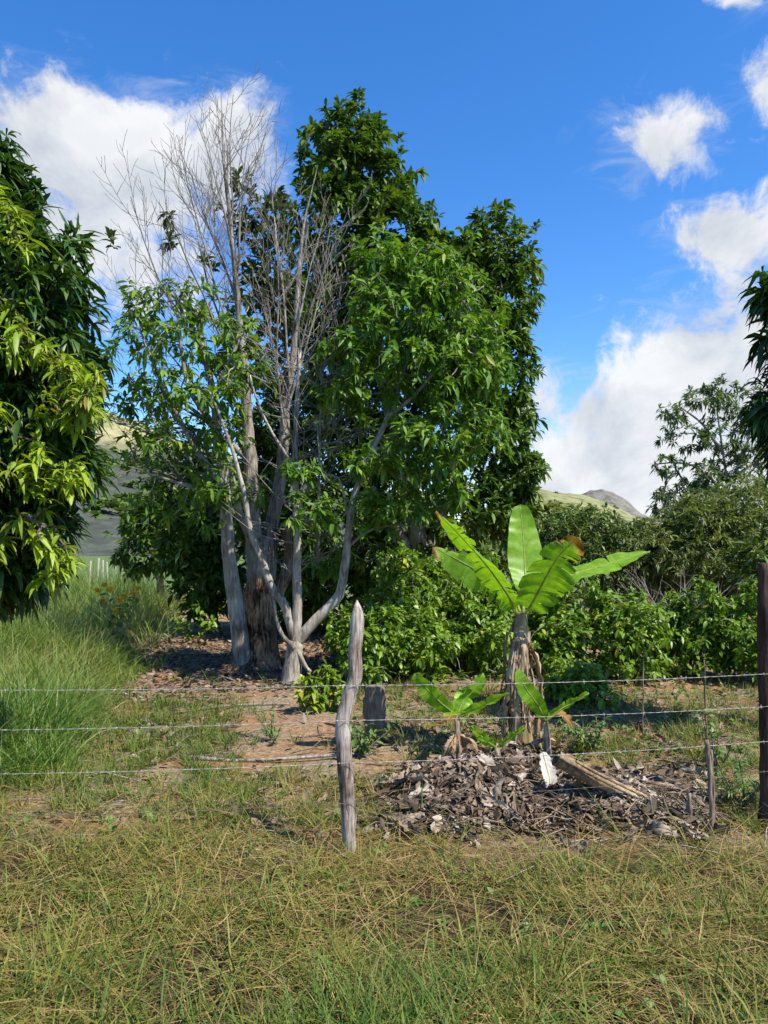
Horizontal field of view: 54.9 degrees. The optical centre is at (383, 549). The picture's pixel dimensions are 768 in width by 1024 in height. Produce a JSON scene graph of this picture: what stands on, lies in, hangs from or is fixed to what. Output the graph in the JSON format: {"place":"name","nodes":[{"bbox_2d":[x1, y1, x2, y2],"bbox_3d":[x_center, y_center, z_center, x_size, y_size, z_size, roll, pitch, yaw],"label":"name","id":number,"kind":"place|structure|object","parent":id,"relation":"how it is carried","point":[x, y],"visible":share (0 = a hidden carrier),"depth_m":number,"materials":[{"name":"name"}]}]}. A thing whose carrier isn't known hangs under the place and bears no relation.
{"place":"outdoors","nodes":[
{"label":"outdoors","id":0,"kind":"place"},
{"bbox_2d":[70,412,498,555],"bbox_3d":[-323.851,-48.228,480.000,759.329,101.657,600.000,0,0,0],"label":"hills","id":1,"kind":"structure","parent":0,"point":[97,528],"depth_m":295.21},
{"bbox_2d":[69,410,715,546],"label":"hill scrub","id":2,"kind":"object","parent":1,"relation":"on","point":[113,502],"visible":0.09,"depth_m":295.27,"materials":[{"name":"green plant"}]},
{"bbox_2d":[0,554,767,1023],"bbox_3d":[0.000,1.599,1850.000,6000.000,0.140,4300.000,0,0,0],"label":"ground","id":3,"kind":"structure","parent":0,"point":[266,746],"depth_m":3.92,"materials":[{"name":"brown soil"}]},
{"bbox_2d":[0,128,122,624],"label":"mango tree","id":4,"kind":"object","parent":3,"relation":"on","point":[55,364],"visible":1,"depth_m":4.34,"materials":[{"name":"green plant"}]},
{"bbox_2d":[87,561,91,596],"bbox_3d":[-8.764,0.963,22.000,0.148,1.274,0.066,0,0,0],"label":"fence post","id":5,"kind":"object","parent":3,"relation":"on","point":[90,572],"visible":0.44,"depth_m":21.98,"materials":[{"name":"grey wood"}]},
{"bbox_2d":[0,551,191,789],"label":"tall grass","id":6,"kind":"structure","parent":3,"relation":"on","point":[55,650],"depth_m":8.68,"materials":[{"name":"green plant"}]},
{"bbox_2d":[102,560,103,581],"bbox_3d":[-9.042,0.963,23.800,0.064,1.282,0.064,0,0,0],"label":"fence post","id":7,"kind":"object","parent":3,"relation":"on","point":[102,568],"visible":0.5,"depth_m":23.77,"materials":[{"name":"grey wood"}]},
{"bbox_2d":[94,582,140,656],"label":"flowering plant","id":8,"kind":"object","parent":3,"relation":"on","point":[123,606],"visible":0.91,"depth_m":10.49,"materials":[{"name":"green plant"}]},
{"bbox_2d":[103,483,217,610],"bbox_3d":[-5.549,-0.130,18.961,3.185,3.533,2.444,0,0,0],"label":"round tree","id":9,"kind":"object","parent":3,"relation":"on","point":[130,527],"visible":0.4,"depth_m":18.54,"materials":[{"name":"green plant"}]},
{"bbox_2d":[164,600,217,642],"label":"weed plant","id":10,"kind":"object","parent":3,"relation":"on","point":[212,623],"visible":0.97,"depth_m":12.35,"materials":[{"name":"green plant"}]},
{"bbox_2d":[103,274,280,664],"bbox_3d":[-2.551,-0.968,9.625,2.667,5.323,1.549,0,0,12],"label":"leaning tree","id":11,"kind":"object","parent":3,"relation":"on","point":[219,498],"visible":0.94,"depth_m":9.55,"materials":[{"name":"green plant"}]},
{"bbox_2d":[165,653,226,655],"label":"fallen branch","id":12,"kind":"object","parent":3,"relation":"on","point":[189,653],"visible":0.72,"depth_m":11.15,"materials":[{"name":"wood"}]},
{"bbox_2d":[129,414,270,632],"bbox_3d":[-3.421,-0.464,14.525,3.022,4.384,2.502,0,0,-26],"label":"shade tree","id":13,"kind":"object","parent":3,"relation":"on","point":[199,570],"visible":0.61,"depth_m":14.20,"materials":[{"name":"green plant"}]},
{"bbox_2d":[180,703,289,712],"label":"fallen branch","id":14,"kind":"object","parent":3,"relation":"on","point":[246,705],"visible":0.58,"depth_m":7.53,"materials":[{"name":"grey wood"}]},
{"bbox_2d":[93,70,388,672],"bbox_3d":[-2.130,-2.445,10.113,4.475,8.411,3.091,0,0,0],"label":"dying tree","id":15,"kind":"object","parent":3,"relation":"on","point":[258,598],"visible":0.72,"depth_m":10.17,"materials":[{"name":"grey plant"}]},
{"bbox_2d":[252,702,284,742],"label":"weed plant","id":16,"kind":"object","parent":3,"relation":"on","point":[271,733],"visible":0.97,"depth_m":6.15,"materials":[{"name":"green plant"}]},
{"bbox_2d":[190,752,371,761],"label":"fallen branch","id":17,"kind":"object","parent":3,"relation":"on","point":[291,758],"visible":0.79,"depth_m":5.62,"materials":[{"name":"grey wood"}]},
{"bbox_2d":[274,766,306,787],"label":"fallen branch","id":18,"kind":"object","parent":3,"relation":"on","point":[279,785],"visible":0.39,"depth_m":5.04,"materials":[{"name":"grey wood"}]},
{"bbox_2d":[288,658,345,714],"bbox_3d":[-0.617,1.393,7.206,0.624,0.679,0.430,0,0,-14],"label":"sapling","id":19,"kind":"object","parent":3,"relation":"on","point":[331,678],"visible":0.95,"depth_m":7.15,"materials":[{"name":"green plant"}]},
{"bbox_2d":[335,600,363,855],"bbox_3d":[-0.183,1.009,3.951,0.156,1.484,0.079,0,0,0],"label":"fence post","id":20,"kind":"object","parent":3,"relation":"on","point":[344,753],"visible":0.92,"depth_m":3.92,"materials":[{"name":"grey wood"}]},
{"bbox_2d":[320,600,405,684],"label":"coffee bush","id":21,"kind":"object","parent":3,"relation":"on","point":[337,634],"visible":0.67,"depth_m":8.73,"materials":[{"name":"green plant"}]},
{"bbox_2d":[209,179,522,684],"bbox_3d":[-0.237,-1.375,8.794,3.733,6.126,1.938,0,0,0],"label":"forked tree","id":22,"kind":"object","parent":3,"relation":"on","point":[468,376],"visible":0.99,"depth_m":8.66,"materials":[{"name":"green plant"}]},
{"bbox_2d":[350,716,389,758],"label":"weed plant","id":23,"kind":"object","parent":3,"relation":"on","point":[363,747],"visible":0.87,"depth_m":5.66,"materials":[{"name":"green plant"}]},
{"bbox_2d":[363,684,386,743],"bbox_3d":[-0.073,1.401,6.050,0.203,0.588,0.205,0,0,0],"label":"wooden stump","id":24,"kind":"object","parent":3,"relation":"on","point":[374,701],"visible":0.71,"depth_m":5.97,"materials":[{"name":"grey wood"}]},
{"bbox_2d":[0,630,758,842],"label":"leaf litter","id":25,"kind":"object","parent":3,"relation":"on","point":[227,645],"visible":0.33,"depth_m":7.57,"materials":[{"name":"brown plant"}]},
{"bbox_2d":[0,675,759,1023],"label":"ground weeds","id":26,"kind":"object","parent":3,"relation":"on","point":[452,863],"visible":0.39,"depth_m":4.25,"materials":[{"name":"green plant"}]},
{"bbox_2d":[0,768,767,1023],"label":"verge grass","id":27,"kind":"structure","parent":3,"relation":"on","point":[59,974],"depth_m":3.03,"materials":[{"name":"green plant"}]},
{"bbox_2d":[0,642,767,833],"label":"grass tufts","id":28,"kind":"object","parent":3,"relation":"on","point":[202,732],"visible":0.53,"depth_m":5.66,"materials":[{"name":"green plant"}]},
{"bbox_2d":[5,673,767,882],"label":"twig litter","id":29,"kind":"object","parent":3,"relation":"on","point":[497,829],"visible":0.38,"depth_m":5.31,"materials":[{"name":"brown wood"}]},
{"bbox_2d":[275,513,501,634],"bbox_3d":[-0.130,0.478,14.083,5.012,2.470,2.378,0,0,-9],"label":"understory tree","id":30,"kind":"object","parent":3,"relation":"on","point":[358,582],"visible":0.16,"depth_m":13.55,"materials":[{"name":"green plant"}]},
{"bbox_2d":[228,86,551,610],"bbox_3d":[-0.064,-3.010,12.855,5.817,9.440,3.240,0,0,0],"label":"dense tree","id":31,"kind":"object","parent":3,"relation":"on","point":[346,151],"visible":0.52,"depth_m":12.27,"materials":[{"name":"green plant"}]},
{"bbox_2d":[341,543,454,664],"bbox_3d":[0.205,0.759,10.421,1.752,1.722,1.943,0,0,31],"label":"coffee bush","id":32,"kind":"object","parent":3,"relation":"on","point":[394,572],"visible":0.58,"depth_m":10.18,"materials":[{"name":"green plant"}]},
{"bbox_2d":[377,601,486,684],"bbox_3d":[0.567,1.135,9.230,1.360,0.983,1.780,0,0,0],"label":"coffee bush","id":33,"kind":"object","parent":3,"relation":"on","point":[438,646],"visible":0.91,"depth_m":8.85,"materials":[{"name":"green plant"}]},
{"bbox_2d":[406,550,500,665],"bbox_3d":[1.053,0.828,10.633,1.500,1.690,2.238,0,0,-30],"label":"coffee bush","id":34,"kind":"object","parent":3,"relation":"on","point":[455,609],"visible":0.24,"depth_m":10.43,"materials":[{"name":"green plant"}]},
{"bbox_2d":[412,673,508,755],"bbox_3d":[0.497,1.256,5.254,0.594,0.781,0.529,0,0,-27],"label":"banana sucker","id":35,"kind":"object","parent":3,"relation":"on","point":[462,701],"visible":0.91,"depth_m":5.25,"materials":[{"name":"green plant"}]},
{"bbox_2d":[451,599,528,676],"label":"coffee bush","id":36,"kind":"object","parent":3,"relation":"on","point":[490,622],"visible":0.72,"depth_m":9.13,"materials":[{"name":"green plant"}]},
{"bbox_2d":[470,725,525,756],"bbox_3d":[0.765,1.403,4.991,0.388,0.469,0.104,0,0,-14],"label":"banana sucker","id":37,"kind":"object","parent":3,"relation":"on","point":[484,738],"visible":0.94,"depth_m":4.97,"materials":[{"name":"green plant"}]},
{"bbox_2d":[484,576,567,662],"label":"coffee bush","id":38,"kind":"object","parent":3,"relation":"on","point":[528,614],"visible":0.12,"depth_m":9.79,"materials":[{"name":"green plant"}]},
{"bbox_2d":[432,505,649,742],"bbox_3d":[1.150,0.651,5.562,1.698,2.026,0.891,0,0,14],"label":"banana plant","id":39,"kind":"object","parent":3,"relation":"on","point":[528,568],"visible":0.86,"depth_m":5.51,"materials":[{"name":"green plant"}]},
{"bbox_2d":[337,740,746,853],"bbox_3d":[1.095,1.515,4.871,2.784,0.441,1.906,0,0,0],"label":"leaf litter heap","id":40,"kind":"object","parent":3,"relation":"on","point":[472,779],"visible":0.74,"depth_m":4.43,"materials":[{"name":"plant"}]},
{"bbox_2d":[419,770,458,799],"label":"dry leaf","id":41,"kind":"object","parent":40,"relation":"on","point":[441,783],"visible":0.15,"depth_m":4.51,"materials":[{"name":"plant"}]},
{"bbox_2d":[477,754,495,765],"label":"dry leaf","id":42,"kind":"object","parent":40,"relation":"on","point":[488,760],"visible":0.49,"depth_m":4.71,"materials":[{"name":"white plant"}]},
{"bbox_2d":[540,752,556,787],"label":"dry leaf","id":43,"kind":"object","parent":40,"relation":"on","point":[548,770],"visible":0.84,"depth_m":4.59,"materials":[{"name":"white plant"}]},
{"bbox_2d":[515,670,588,754],"bbox_3d":[1.200,1.252,5.266,0.498,0.820,0.319,0,0,17],"label":"banana sucker","id":44,"kind":"object","parent":3,"relation":"on","point":[531,696],"visible":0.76,"depth_m":5.23,"materials":[{"name":"green plant"}]},
{"bbox_2d":[465,499,644,581],"bbox_3d":[4.410,0.167,19.432,5.308,2.972,2.877,0,0,-25],"label":"wild bush","id":45,"kind":"object","parent":3,"relation":"on","point":[555,506],"visible":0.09,"depth_m":18.57,"materials":[{"name":"green plant"}]},
{"bbox_2d":[528,574,614,675],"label":"coffee bush","id":46,"kind":"object","parent":3,"relation":"on","point":[569,642],"visible":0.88,"depth_m":9.23,"materials":[{"name":"green plant"}]},
{"bbox_2d":[536,659,628,713],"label":"coffee bush","id":47,"kind":"object","parent":3,"relation":"on","point":[574,688],"visible":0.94,"depth_m":7.41,"materials":[{"name":"green plant"}]},
{"bbox_2d":[556,712,610,753],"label":"weed plant","id":48,"kind":"object","parent":3,"relation":"on","point":[578,731],"visible":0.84,"depth_m":5.95,"materials":[{"name":"green plant"}]},
{"bbox_2d":[552,751,656,807],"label":"fallen banana stem","id":49,"kind":"object","parent":3,"relation":"on","point":[579,770],"visible":0.7,"depth_m":4.41,"materials":[{"name":"beige plant"}]},
{"bbox_2d":[535,502,714,615],"bbox_3d":[4.956,0.275,16.762,4.680,2.781,3.188,0,0,0],"label":"wild bush","id":50,"kind":"object","parent":3,"relation":"on","point":[606,543],"visible":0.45,"depth_m":16.46,"materials":[{"name":"green plant"}]},
{"bbox_2d":[580,586,675,683],"bbox_3d":[3.093,1.067,9.329,1.199,1.228,1.787,0,0,0],"label":"coffee bush","id":51,"kind":"object","parent":3,"relation":"on","point":[631,628],"visible":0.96,"depth_m":9.01,"materials":[{"name":"green plant"}]},
{"bbox_2d":[641,650,644,734],"bbox_3d":[2.242,1.260,6.401,0.025,0.790,0.022,0,0,-40],"label":"stick","id":52,"kind":"object","parent":3,"relation":"on","point":[643,695],"visible":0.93,"depth_m":6.40,"materials":[{"name":"brown wood"}]},
{"bbox_2d":[649,796,654,818],"bbox_3d":[1.540,1.556,4.249,0.033,0.287,0.023,0,0,0],"label":"stick","id":53,"kind":"object","parent":3,"relation":"on","point":[650,799],"visible":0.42,"depth_m":4.25,"materials":[{"name":"grey wood"}]},
{"bbox_2d":[662,796,670,824],"bbox_3d":[1.663,1.583,4.302,0.092,0.306,0.026,0,0,0],"label":"stick","id":54,"kind":"object","parent":3,"relation":"on","point":[664,802],"visible":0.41,"depth_m":4.29,"materials":[{"name":"grey wood"}]},
{"bbox_2d":[595,556,751,605],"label":"wild bush","id":55,"kind":"object","parent":3,"relation":"on","point":[628,586],"visible":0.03,"depth_m":18.15,"materials":[{"name":"green plant"}]},
{"bbox_2d":[611,561,751,637],"bbox_3d":[5.121,0.911,12.491,2.561,1.634,2.069,0,0,13],"label":"dead brush","id":56,"kind":"object","parent":3,"relation":"on","point":[648,594],"visible":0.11,"depth_m":12.63,"materials":[{"name":"plant"}]},
{"bbox_2d":[636,589,733,680],"bbox_3d":[3.913,1.077,9.573,1.244,1.167,1.687,0,0,19],"label":"coffee bush","id":57,"kind":"object","parent":3,"relation":"on","point":[688,647],"visible":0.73,"depth_m":9.23,"materials":[{"name":"green plant"}]},
{"bbox_2d":[682,800,688,828],"bbox_3d":[1.747,1.589,4.303,0.057,0.273,0.034,0,0,0],"label":"stick","id":58,"kind":"object","parent":3,"relation":"on","point":[686,810],"visible":0.26,"depth_m":4.29,"materials":[{"name":"grey wood"}]},
{"bbox_2d":[688,792,692,830],"bbox_3d":[1.766,1.565,4.250,0.039,0.339,0.032,0,0,-22],"label":"stick","id":59,"kind":"object","parent":3,"relation":"on","point":[690,805],"visible":0.46,"depth_m":4.24,"materials":[{"name":"grey wood"}]},
{"bbox_2d":[617,469,767,610],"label":"wild bush","id":60,"kind":"object","parent":3,"relation":"on","point":[694,538],"visible":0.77,"depth_m":14.95,"materials":[{"name":"green plant"}]},
{"bbox_2d":[703,660,707,739],"bbox_3d":[2.437,1.242,5.602,0.036,0.820,0.024,0,0,0],"label":"stick","id":61,"kind":"object","parent":3,"relation":"on","point":[705,705],"visible":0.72,"depth_m":5.60,"materials":[{"name":"brown wood"}]},
{"bbox_2d":[645,373,767,562],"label":"pale tree","id":62,"kind":"object","parent":3,"relation":"on","point":[699,484],"visible":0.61,"depth_m":19.88,"materials":[{"name":"green plant"}]},
{"bbox_2d":[704,740,713,835],"bbox_3d":[1.846,1.378,4.200,0.059,0.604,0.035,0,0,0],"label":"stick","id":63,"kind":"object","parent":3,"relation":"on","point":[710,776],"visible":0.83,"depth_m":4.19,"materials":[{"name":"grey wood"}]},
{"bbox_2d":[681,683,741,765],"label":"weed plant","id":64,"kind":"object","parent":3,"relation":"on","point":[714,736],"visible":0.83,"depth_m":5.37,"materials":[{"name":"green plant"}]},
{"bbox_2d":[710,750,714,828],"bbox_3d":[1.875,1.410,4.220,0.033,0.540,0.031,0,0,0],"label":"stick","id":65,"kind":"object","parent":3,"relation":"on","point":[713,788],"visible":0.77,"depth_m":4.21,"materials":[{"name":"wood"}]},
{"bbox_2d":[688,574,757,681],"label":"coffee bush","id":66,"kind":"object","parent":3,"relation":"on","point":[741,651],"visible":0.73,"depth_m":9.03,"materials":[{"name":"green plant"}]},
{"bbox_2d":[704,734,759,809],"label":"feathery plant","id":67,"kind":"object","parent":3,"relation":"on","point":[738,767],"visible":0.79,"depth_m":4.63,"materials":[{"name":"green plant"}]},
{"bbox_2d":[722,503,767,610],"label":"wild bush","id":68,"kind":"object","parent":3,"relation":"on","point":[762,554],"visible":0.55,"depth_m":13.58,"materials":[{"name":"green plant"}]},
{"bbox_2d":[730,265,767,486],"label":"shade tree","id":69,"kind":"object","parent":3,"relation":"on","point":[755,417],"visible":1,"depth_m":6.08,"materials":[{"name":"green plant"}]},
{"bbox_2d":[757,563,767,829],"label":"fence post","id":70,"kind":"object","parent":3,"relation":"on","point":[762,628],"visible":0.96,"depth_m":4.37,"materials":[{"name":"wood"}]},
{"bbox_2d":[3,673,764,692],"bbox_3d":[1.162,0.702,4.141,6.930,0.100,0.054,0,0,-10],"label":"barbed wire","id":71,"kind":"object","parent":70,"relation":"attached to","point":[724,676],"visible":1,"depth_m":3.92,"materials":[{"name":"silver metal"}]},
{"bbox_2d":[1,770,767,818],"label":"barbed wire","id":72,"kind":"object","parent":70,"relation":"attached to","point":[192,810],"visible":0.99,"depth_m":3.92,"materials":[{"name":"grey metal"}]},
{"bbox_2d":[3,741,767,775],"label":"barbed wire","id":73,"kind":"object","parent":70,"relation":"attached to","point":[291,765],"visible":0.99,"depth_m":3.93,"materials":[{"name":"grey metal"}]},
{"bbox_2d":[4,706,767,731],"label":"barbed wire","id":74,"kind":"object","parent":70,"relation":"attached to","point":[265,723],"visible":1,"depth_m":3.94,"materials":[{"name":"grey metal"}]},
{"bbox_2d":[0,0,767,524],"label":"sky","id":75,"kind":"structure","parent":0,"point":[635,131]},
{"bbox_2d":[462,489,722,552],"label":"hills","id":76,"kind":"structure","parent":0,"point":[569,498],"depth_m":488.16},
{"bbox_2d":[582,489,660,524],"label":"hills","id":77,"kind":"structure","parent":0,"point":[611,498],"depth_m":679.25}
]}

